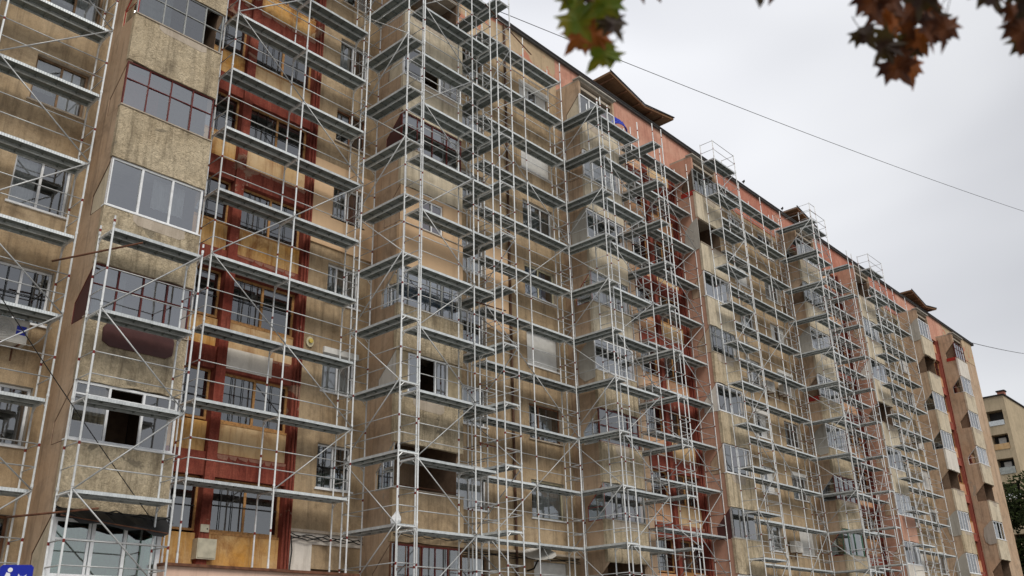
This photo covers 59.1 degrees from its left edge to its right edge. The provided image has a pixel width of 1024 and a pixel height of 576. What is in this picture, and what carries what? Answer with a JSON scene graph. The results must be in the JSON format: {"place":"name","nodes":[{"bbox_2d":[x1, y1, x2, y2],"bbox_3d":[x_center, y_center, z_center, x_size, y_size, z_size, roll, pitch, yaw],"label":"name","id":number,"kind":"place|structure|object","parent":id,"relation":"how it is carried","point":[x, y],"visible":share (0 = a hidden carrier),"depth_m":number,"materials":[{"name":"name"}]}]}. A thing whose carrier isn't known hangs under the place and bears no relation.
{"place":"outdoors","nodes":[
{"label":"outdoors","id":0,"kind":"place"},
{"bbox_2d":[482,0,1023,405],"label":"sky","id":1,"kind":"structure","parent":0,"point":[792,63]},
{"bbox_2d":[501,12,1021,210],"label":"overhead wire","id":2,"kind":"object","parent":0,"point":[750,111],"visible":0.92,"depth_m":50.32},
{"bbox_2d":[983,389,1023,544],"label":"apartment block","id":3,"kind":"structure","parent":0,"point":[1005,414],"depth_m":106.14,"materials":[{"name":"beige concrete"}]},
{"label":"pavement","id":4,"kind":"structure","parent":0,"visible":0},
{"bbox_2d":[0,0,118,564],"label":"scaffold","id":5,"kind":"object","parent":4,"relation":"on","point":[67,20],"visible":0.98,"depth_m":21.71,"materials":[{"name":"metal"}]},
{"bbox_2d":[42,215,203,575],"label":"scaffold","id":6,"kind":"object","parent":4,"relation":"on","point":[154,248],"visible":1,"depth_m":20.49,"materials":[{"name":"metal"}]},
{"bbox_2d":[6,507,98,517],"bbox_3d":[-9.568,4.682,18.823,1.842,0.197,0.046,0,-22,-3],"label":"tie tube","id":7,"kind":"object","parent":6,"relation":"attached to","point":[54,512],"visible":1,"depth_m":18.80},
{"bbox_2d":[0,295,163,536],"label":"overhead wire","id":8,"kind":"object","parent":6,"relation":"attached to","point":[71,403],"visible":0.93,"depth_m":19.10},
{"bbox_2d":[51,242,142,261],"bbox_3d":[-9.674,-0.844,21.093,1.993,0.545,0.046,1,-22,-5],"label":"tie tube","id":9,"kind":"object","parent":6,"relation":"attached to","point":[99,251],"visible":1,"depth_m":21.07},
{"bbox_2d":[157,562,359,575],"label":"shop extension","id":10,"kind":"object","parent":4,"relation":"on","point":[179,569],"visible":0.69,"depth_m":21.40,"materials":[{"name":"beige concrete"}]},
{"bbox_2d":[160,0,370,572],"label":"scaffold","id":11,"kind":"object","parent":10,"relation":"on","point":[262,34],"visible":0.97,"depth_m":26.68,"materials":[{"name":"metal"}]},
{"bbox_2d":[338,0,425,575],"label":"scaffold","id":12,"kind":"object","parent":4,"relation":"on","point":[401,48],"visible":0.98,"depth_m":28.34,"materials":[{"name":"metal"}]},
{"bbox_2d":[396,0,499,575],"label":"scaffold","id":13,"kind":"object","parent":4,"relation":"on","point":[446,29],"visible":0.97,"depth_m":29.92,"materials":[{"name":"metal"}]},
{"bbox_2d":[456,0,524,575],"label":"scaffold","id":14,"kind":"object","parent":4,"relation":"on","point":[498,48],"visible":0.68,"depth_m":31.83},
{"bbox_2d":[468,24,586,575],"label":"scaffold","id":15,"kind":"object","parent":4,"relation":"on","point":[527,106],"visible":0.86,"depth_m":34.87,"materials":[{"name":"metal"}]},
{"bbox_2d":[553,98,642,575],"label":"scaffold","id":16,"kind":"object","parent":4,"relation":"on","point":[591,113],"visible":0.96,"depth_m":35.79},
{"bbox_2d":[586,97,677,575],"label":"scaffold","id":17,"kind":"object","parent":4,"relation":"on","point":[625,139],"visible":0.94,"depth_m":36.93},
{"bbox_2d":[615,123,705,575],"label":"scaffold","id":18,"kind":"object","parent":4,"relation":"on","point":[646,148],"visible":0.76,"depth_m":38.79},
{"bbox_2d":[618,127,731,575],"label":"scaffold","id":19,"kind":"object","parent":4,"relation":"on","point":[675,178],"visible":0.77,"depth_m":42.12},
{"bbox_2d":[699,140,789,575],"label":"scaffold","id":20,"kind":"object","parent":4,"relation":"on","point":[720,199],"visible":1,"depth_m":44.08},
{"bbox_2d":[714,172,834,575],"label":"scaffold","id":21,"kind":"object","parent":4,"relation":"on","point":[760,245],"visible":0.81,"depth_m":49.11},
{"bbox_2d":[772,202,876,575],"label":"scaffold","id":22,"kind":"object","parent":4,"relation":"on","point":[798,225],"visible":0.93,"depth_m":50.93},
{"bbox_2d":[798,209,885,575],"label":"scaffold","id":23,"kind":"object","parent":4,"relation":"on","point":[808,229],"visible":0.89,"depth_m":51.81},
{"bbox_2d":[821,276,902,575],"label":"scaffold","id":24,"kind":"object","parent":4,"relation":"on","point":[847,318],"visible":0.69,"depth_m":56.42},
{"bbox_2d":[815,251,909,575],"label":"scaffold","id":25,"kind":"object","parent":4,"relation":"on","point":[845,298],"visible":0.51,"depth_m":53.87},
{"bbox_2d":[856,253,941,575],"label":"scaffold","id":26,"kind":"object","parent":4,"relation":"on","point":[874,276],"visible":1,"depth_m":58.19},
{"bbox_2d":[868,280,960,575],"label":"scaffold","id":27,"kind":"object","parent":4,"relation":"on","point":[902,334],"visible":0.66,"depth_m":63.58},
{"bbox_3d":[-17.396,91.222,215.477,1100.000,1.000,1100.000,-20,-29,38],"label":"ground","id":28,"kind":"structure","parent":0,"visible":0},
{"bbox_2d":[0,565,33,575],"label":"traffic sign","id":29,"kind":"object","parent":28,"relation":"on","point":[16,570],"visible":1,"depth_m":11.95,"materials":[{"name":"metal"}]},
{"bbox_2d":[0,0,1022,575],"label":"apartment block","id":30,"kind":"structure","parent":28,"relation":"on","point":[148,174],"depth_m":29.22,"materials":[{"name":"beige concrete"}]},
{"bbox_2d":[0,516,6,555],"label":"window","id":31,"kind":"structure","parent":30,"relation":"in","point":[3,520],"depth_m":19.71,"materials":[{"name":"black glass"}]},
{"bbox_2d":[0,384,30,448],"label":"window","id":32,"kind":"structure","parent":30,"relation":"in","point":[28,391],"depth_m":20.56,"materials":[{"name":"white plastic"}]},
{"bbox_2d":[0,315,51,360],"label":"satellite dish","id":33,"kind":"object","parent":30,"relation":"attached to","point":[9,327],"visible":0.76,"depth_m":20.46,"materials":[{"name":"white metal"}]},
{"bbox_2d":[0,261,51,328],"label":"window","id":34,"kind":"structure","parent":30,"relation":"in","point":[32,323],"depth_m":21.47,"materials":[{"name":"grey glass"}]},
{"bbox_2d":[4,155,70,219],"bbox_3d":[-11.706,-2.505,22.381,0.333,1.415,1.480,-20,-29,38],"label":"window","id":35,"kind":"structure","parent":30,"relation":"in","point":[25,169],"depth_m":22.30,"materials":[{"name":"white glass"}]},
{"bbox_2d":[26,56,88,120],"bbox_3d":[-11.776,-5.167,23.476,0.338,1.415,1.480,-20,-29,38],"label":"window","id":36,"kind":"structure","parent":30,"relation":"in","point":[63,105],"depth_m":23.63,"materials":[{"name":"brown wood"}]},
{"bbox_2d":[49,0,102,23],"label":"window","id":37,"kind":"structure","parent":30,"relation":"in","point":[81,8],"depth_m":24.85,"materials":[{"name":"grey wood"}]},
{"bbox_2d":[56,507,168,536],"bbox_3d":[-8.720,5.155,19.844,0.355,0.491,2.502,-20,-29,38],"label":"shop awning","id":38,"kind":"object","parent":30,"relation":"attached to","point":[129,523],"visible":0.91,"depth_m":19.94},
{"bbox_2d":[167,473,199,530],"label":"narrow stair window","id":39,"kind":"structure","parent":30,"relation":"in","point":[188,520],"depth_m":22.95,"materials":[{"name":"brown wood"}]},
{"bbox_2d":[173,365,210,419],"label":"narrow stair window","id":40,"kind":"structure","parent":30,"relation":"in","point":[203,386],"depth_m":24.08,"materials":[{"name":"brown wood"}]},
{"bbox_2d":[182,265,220,318],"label":"narrow stair window","id":41,"kind":"structure","parent":30,"relation":"in","point":[215,276],"depth_m":25.16,"materials":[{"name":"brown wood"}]},
{"bbox_2d":[191,538,216,560],"bbox_3d":[-7.759,6.586,22.771,0.262,0.500,0.530,-20,-29,38],"label":"electrical box","id":42,"kind":"object","parent":30,"relation":"attached to","point":[204,548],"visible":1,"depth_m":22.66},
{"bbox_2d":[197,539,215,557],"bbox_3d":[-7.667,6.552,22.694,0.011,0.440,0.470,-20,-29,38],"label":"door","id":43,"kind":"structure","parent":42,"relation":"in","point":[206,548],"depth_m":22.68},
{"bbox_2d":[200,524,209,532],"bbox_3d":[-7.830,6.102,22.918,0.180,0.190,0.240,-20,-29,38],"label":"electrical box","id":44,"kind":"object","parent":30,"relation":"attached to","point":[204,527],"visible":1,"depth_m":22.86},
{"bbox_2d":[194,174,230,224],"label":"narrow stair window","id":45,"kind":"structure","parent":30,"relation":"in","point":[212,184],"depth_m":26.17,"materials":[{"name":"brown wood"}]},
{"bbox_2d":[205,91,239,130],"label":"narrow stair window","id":46,"kind":"structure","parent":30,"relation":"in","point":[232,119],"depth_m":27.33,"materials":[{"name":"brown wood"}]},
{"bbox_2d":[215,14,246,59],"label":"narrow stair window","id":47,"kind":"structure","parent":30,"relation":"in","point":[240,47],"depth_m":28.32,"materials":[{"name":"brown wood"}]},
{"bbox_2d":[209,478,280,539],"bbox_3d":[-7.146,5.920,24.133,0.150,1.438,2.180,-20,-29,38],"label":"stair window","id":48,"kind":"structure","parent":30,"relation":"in","point":[233,513],"depth_m":24.10,"materials":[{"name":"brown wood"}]},
{"bbox_2d":[220,373,287,434],"bbox_3d":[-7.214,3.256,25.226,0.150,1.438,2.180,-20,-29,38],"label":"stair window","id":49,"kind":"structure","parent":30,"relation":"in","point":[232,395],"depth_m":25.27,"materials":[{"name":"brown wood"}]},
{"bbox_2d":[231,277,294,338],"bbox_3d":[-7.282,0.593,26.320,0.150,1.438,2.180,-20,-29,38],"label":"stair window","id":50,"kind":"structure","parent":30,"relation":"in","point":[256,292],"depth_m":26.36,"materials":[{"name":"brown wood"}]},
{"bbox_2d":[240,188,300,250],"bbox_3d":[-7.350,-2.070,27.413,0.150,1.438,2.180,-20,-29,38],"label":"stair window","id":51,"kind":"structure","parent":30,"relation":"in","point":[249,222],"depth_m":27.41,"materials":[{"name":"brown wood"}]},
{"bbox_2d":[249,107,306,159],"bbox_3d":[-7.444,-4.753,28.540,0.082,1.376,2.176,-20,-29,38],"label":"stair window","id":52,"kind":"structure","parent":30,"relation":"in","point":[259,132],"depth_m":28.60,"materials":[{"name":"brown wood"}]},
{"bbox_2d":[256,41,310,93],"bbox_3d":[-7.487,-7.397,29.601,0.150,1.438,2.180,-20,-29,38],"label":"stair window","id":53,"kind":"structure","parent":30,"relation":"in","point":[263,60],"depth_m":29.59,"materials":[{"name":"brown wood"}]},
{"bbox_2d":[276,0,315,22],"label":"stair window","id":54,"kind":"structure","parent":30,"relation":"in","point":[280,1],"depth_m":30.69,"materials":[{"name":"brown wood"}]},
{"bbox_2d":[314,444,352,493],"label":"window","id":55,"kind":"structure","parent":30,"relation":"in","point":[322,483],"depth_m":26.59,"materials":[{"name":"grey glass"}]},
{"bbox_2d":[319,346,358,396],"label":"window","id":56,"kind":"structure","parent":30,"relation":"in","point":[329,375],"depth_m":27.71,"materials":[{"name":"grey glass"}]},
{"bbox_2d":[327,264,360,311],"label":"window","id":57,"kind":"structure","parent":30,"relation":"in","point":[334,284],"depth_m":28.95,"materials":[{"name":"grey glass"}]},
{"bbox_2d":[331,192,362,229],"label":"window","id":58,"kind":"structure","parent":30,"relation":"in","point":[352,199],"depth_m":30.08,"materials":[{"name":"grey glass"}]},
{"bbox_2d":[334,110,366,155],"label":"window","id":59,"kind":"structure","parent":30,"relation":"in","point":[342,116],"depth_m":31.04,"materials":[{"name":"grey glass"}]},
{"bbox_2d":[340,41,370,84],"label":"window","id":60,"kind":"structure","parent":30,"relation":"in","point":[344,62],"depth_m":32.09,"materials":[{"name":"grey glass"}]},
{"bbox_2d":[342,0,369,15],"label":"window","id":61,"kind":"structure","parent":30,"relation":"in","point":[361,9],"depth_m":33.33,"materials":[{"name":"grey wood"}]},
{"bbox_2d":[393,544,457,575],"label":"shop window","id":62,"kind":"structure","parent":30,"relation":"in","point":[423,551],"depth_m":26.59,"materials":[{"name":"grey glass"}]},
{"bbox_2d":[456,308,482,344],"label":"window","id":63,"kind":"structure","parent":30,"relation":"in","point":[456,308],"depth_m":32.87,"materials":[{"name":"grey glass"}]},
{"bbox_2d":[456,556,485,575],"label":"window","id":64,"kind":"structure","parent":30,"relation":"in","point":[463,557],"depth_m":29.85,"materials":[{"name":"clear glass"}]},
{"bbox_2d":[462,48,479,77],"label":"window","id":65,"kind":"structure","parent":30,"relation":"in","point":[474,73],"depth_m":37.43,"materials":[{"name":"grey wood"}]},
{"bbox_2d":[462,114,480,132],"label":"window","id":66,"kind":"structure","parent":30,"relation":"in","point":[463,120],"depth_m":36.47,"materials":[{"name":"grey glass"}]},
{"bbox_2d":[456,463,487,512],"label":"window","id":67,"kind":"structure","parent":30,"relation":"in","point":[463,484],"depth_m":30.66,"materials":[{"name":"grey glass"}]},
{"bbox_2d":[462,240,484,278],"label":"window","id":68,"kind":"structure","parent":30,"relation":"in","point":[476,256],"depth_m":34.08,"materials":[{"name":"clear glass"}]},
{"bbox_2d":[461,385,488,428],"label":"window","id":69,"kind":"structure","parent":30,"relation":"in","point":[463,392],"depth_m":31.92,"materials":[{"name":"grey glass"}]},
{"bbox_2d":[518,79,547,109],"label":"window","id":70,"kind":"structure","parent":30,"relation":"in","point":[538,101],"depth_m":40.12,"materials":[{"name":"white glass"}]},
{"bbox_2d":[520,151,550,182],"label":"window","id":71,"kind":"structure","parent":30,"relation":"in","point":[538,171],"depth_m":38.70,"materials":[{"name":"white glass"}]},
{"bbox_2d":[522,200,550,236],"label":"window","id":72,"kind":"structure","parent":30,"relation":"in","point":[535,224],"depth_m":37.97,"materials":[{"name":"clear glass"}]},
{"bbox_2d":[522,542,556,571],"bbox_3d":[0.949,9.254,31.175,1.189,0.928,1.053,2,-23,-7],"label":"satellite dish","id":73,"kind":"object","parent":30,"relation":"attached to","point":[533,553],"visible":0.87,"depth_m":31.36,"materials":[{"name":"white metal"}]},
{"bbox_2d":[524,264,556,306],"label":"window","id":74,"kind":"structure","parent":30,"relation":"in","point":[538,294],"depth_m":36.71,"materials":[{"name":"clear glass"}]},
{"bbox_2d":[527,332,559,374],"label":"window","id":75,"kind":"structure","parent":30,"relation":"in","point":[540,343],"depth_m":35.53,"materials":[{"name":"white glass"}]},
{"bbox_2d":[529,403,562,446],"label":"window","id":76,"kind":"structure","parent":30,"relation":"in","point":[544,423],"depth_m":34.62,"materials":[{"name":"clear glass"}]},
{"bbox_2d":[531,480,566,522],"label":"window","id":77,"kind":"structure","parent":30,"relation":"in","point":[549,503],"depth_m":33.53,"materials":[{"name":"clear glass"}]},
{"bbox_2d":[534,562,565,575],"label":"window","id":78,"kind":"structure","parent":30,"relation":"in","point":[546,568],"depth_m":32.43,"materials":[{"name":"white glass"}]},
{"bbox_2d":[631,235,646,258],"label":"narrow stair window","id":79,"kind":"structure","parent":30,"relation":"in","point":[643,243],"depth_m":43.67,"materials":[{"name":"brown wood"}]},
{"bbox_2d":[635,284,651,317],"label":"narrow stair window","id":80,"kind":"structure","parent":30,"relation":"in","point":[640,292],"depth_m":42.52,"materials":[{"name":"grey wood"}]},
{"bbox_2d":[641,352,657,376],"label":"narrow stair window","id":81,"kind":"structure","parent":30,"relation":"in","point":[653,366],"depth_m":41.38,"materials":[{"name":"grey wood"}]},
{"bbox_2d":[645,407,661,431],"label":"narrow stair window","id":82,"kind":"structure","parent":30,"relation":"in","point":[657,411],"depth_m":40.39,"materials":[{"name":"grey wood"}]},
{"bbox_2d":[650,469,668,502],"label":"narrow stair window","id":83,"kind":"structure","parent":30,"relation":"in","point":[664,492],"depth_m":39.29,"materials":[{"name":"grey wood"}]},
{"bbox_2d":[650,202,671,224],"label":"stair window","id":84,"kind":"structure","parent":30,"relation":"in","point":[656,213],"depth_m":45.99,"materials":[{"name":"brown wood"}]},
{"bbox_2d":[654,241,675,273],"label":"stair window","id":85,"kind":"structure","parent":30,"relation":"in","point":[660,253],"depth_m":45.12,"materials":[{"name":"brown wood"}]},
{"bbox_2d":[656,537,674,572],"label":"narrow stair window","id":86,"kind":"structure","parent":30,"relation":"in","point":[670,558],"depth_m":38.15,"materials":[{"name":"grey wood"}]},
{"bbox_2d":[658,295,682,330],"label":"stair window","id":87,"kind":"structure","parent":30,"relation":"in","point":[665,320],"depth_m":43.93,"materials":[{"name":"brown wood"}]},
{"bbox_2d":[664,358,688,387],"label":"stair window","id":88,"kind":"structure","parent":30,"relation":"in","point":[670,362],"depth_m":42.85,"materials":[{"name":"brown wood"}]},
{"bbox_2d":[669,411,691,439],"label":"stair window","id":89,"kind":"structure","parent":30,"relation":"in","point":[675,418],"depth_m":41.81,"materials":[{"name":"brown wood"}]},
{"bbox_2d":[675,475,700,510],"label":"stair window","id":90,"kind":"structure","parent":30,"relation":"in","point":[680,478],"depth_m":40.68,"materials":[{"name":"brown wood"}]},
{"bbox_2d":[681,541,705,575],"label":"stair window","id":91,"kind":"structure","parent":30,"relation":"in","point":[688,559],"depth_m":39.56,"materials":[{"name":"brown wood"}]},
{"bbox_2d":[735,266,750,289],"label":"window","id":92,"kind":"structure","parent":30,"relation":"in","point":[743,280],"depth_m":51.04,"materials":[{"name":"white glass"}]},
{"bbox_2d":[740,314,752,327],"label":"window","id":93,"kind":"structure","parent":30,"relation":"in","point":[746,320],"depth_m":50.36,"materials":[{"name":"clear glass"}]},
{"bbox_2d":[751,408,770,440],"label":"window","id":94,"kind":"structure","parent":30,"relation":"in","point":[761,413],"depth_m":47.90,"materials":[{"name":"white glass"}]},
{"bbox_2d":[759,465,777,495],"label":"window","id":95,"kind":"structure","parent":30,"relation":"in","point":[769,476],"depth_m":46.81,"materials":[{"name":"white glass"}]},
{"bbox_2d":[762,380,775,398],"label":"air conditioner","id":96,"kind":"object","parent":30,"relation":"attached to","point":[770,384],"visible":0.89,"depth_m":48.77,"materials":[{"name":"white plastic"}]},
{"bbox_2d":[764,282,780,305],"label":"window","id":97,"kind":"structure","parent":30,"relation":"in","point":[769,293],"depth_m":53.61,"materials":[{"name":"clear glass"}]},
{"bbox_2d":[767,521,785,552],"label":"window","id":98,"kind":"structure","parent":30,"relation":"in","point":[774,530],"depth_m":45.75,"materials":[{"name":"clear glass"}]},
{"bbox_2d":[770,324,783,343],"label":"window","id":99,"kind":"structure","parent":30,"relation":"in","point":[772,327],"depth_m":52.66,"materials":[{"name":"clear glass"}]},
{"bbox_2d":[778,384,790,402],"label":"air conditioner","id":100,"kind":"object","parent":30,"relation":"attached to","point":[781,387],"visible":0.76,"depth_m":50.09,"materials":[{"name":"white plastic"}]},
{"bbox_2d":[776,369,794,399],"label":"window","id":101,"kind":"structure","parent":30,"relation":"in","point":[780,372],"depth_m":51.31,"materials":[{"name":"white glass"}]},
{"bbox_2d":[784,422,801,449],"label":"window","id":102,"kind":"structure","parent":30,"relation":"in","point":[785,423],"depth_m":50.25,"materials":[{"name":"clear glass"}]},
{"bbox_2d":[789,541,803,559],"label":"air conditioner","id":103,"kind":"object","parent":30,"relation":"attached to","point":[795,549],"visible":0.89,"depth_m":46.03,"materials":[{"name":"white plastic"}]},
{"bbox_2d":[790,471,809,502],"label":"window","id":104,"kind":"structure","parent":30,"relation":"in","point":[797,496],"depth_m":49.26,"materials":[{"name":"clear glass"}]},
{"bbox_2d":[799,531,817,557],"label":"window","id":105,"kind":"structure","parent":30,"relation":"in","point":[803,535],"depth_m":48.00,"materials":[{"name":"white glass"}]},
{"bbox_2d":[849,428,862,448],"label":"stair window","id":106,"kind":"structure","parent":30,"relation":"in","point":[850,436],"depth_m":56.92,"materials":[{"name":"brown wood"}]},
{"bbox_2d":[855,469,868,492],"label":"stair window","id":107,"kind":"structure","parent":30,"relation":"in","point":[857,476],"depth_m":55.98,"materials":[{"name":"brown wood"}]},
{"bbox_2d":[863,517,877,542],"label":"stair window","id":108,"kind":"structure","parent":30,"relation":"in","point":[866,527],"depth_m":54.84,"materials":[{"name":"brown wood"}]},
{"bbox_2d":[921,470,930,490],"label":"window","id":109,"kind":"structure","parent":30,"relation":"in","point":[926,481],"depth_m":64.60,"materials":[{"name":"white glass"}]},
{"bbox_2d":[928,509,941,532],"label":"window","id":110,"kind":"structure","parent":30,"relation":"in","point":[932,517],"depth_m":63.60,"materials":[{"name":"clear glass"}]},
{"bbox_2d":[938,552,947,574],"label":"window","id":111,"kind":"structure","parent":30,"relation":"in","point":[940,558],"depth_m":62.63,"materials":[{"name":"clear glass"}]},
{"bbox_2d":[554,0,1023,91],"bbox_3d":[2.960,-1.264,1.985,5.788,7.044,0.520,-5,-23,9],"label":"maple tree","id":112,"kind":"object","parent":28,"relation":"on","point":[591,25],"visible":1,"depth_m":2.14,"materials":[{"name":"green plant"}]},
{"bbox_2d":[1002,470,1023,566],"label":"tree","id":113,"kind":"object","parent":28,"relation":"on","point":[1016,514],"visible":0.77,"depth_m":84.46,"materials":[{"name":"green plant"}]},
{"bbox_2d":[1015,538,1023,575],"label":"tree","id":114,"kind":"object","parent":28,"relation":"on","point":[1019,547],"visible":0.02,"depth_m":82.55,"materials":[{"name":"green plant"}]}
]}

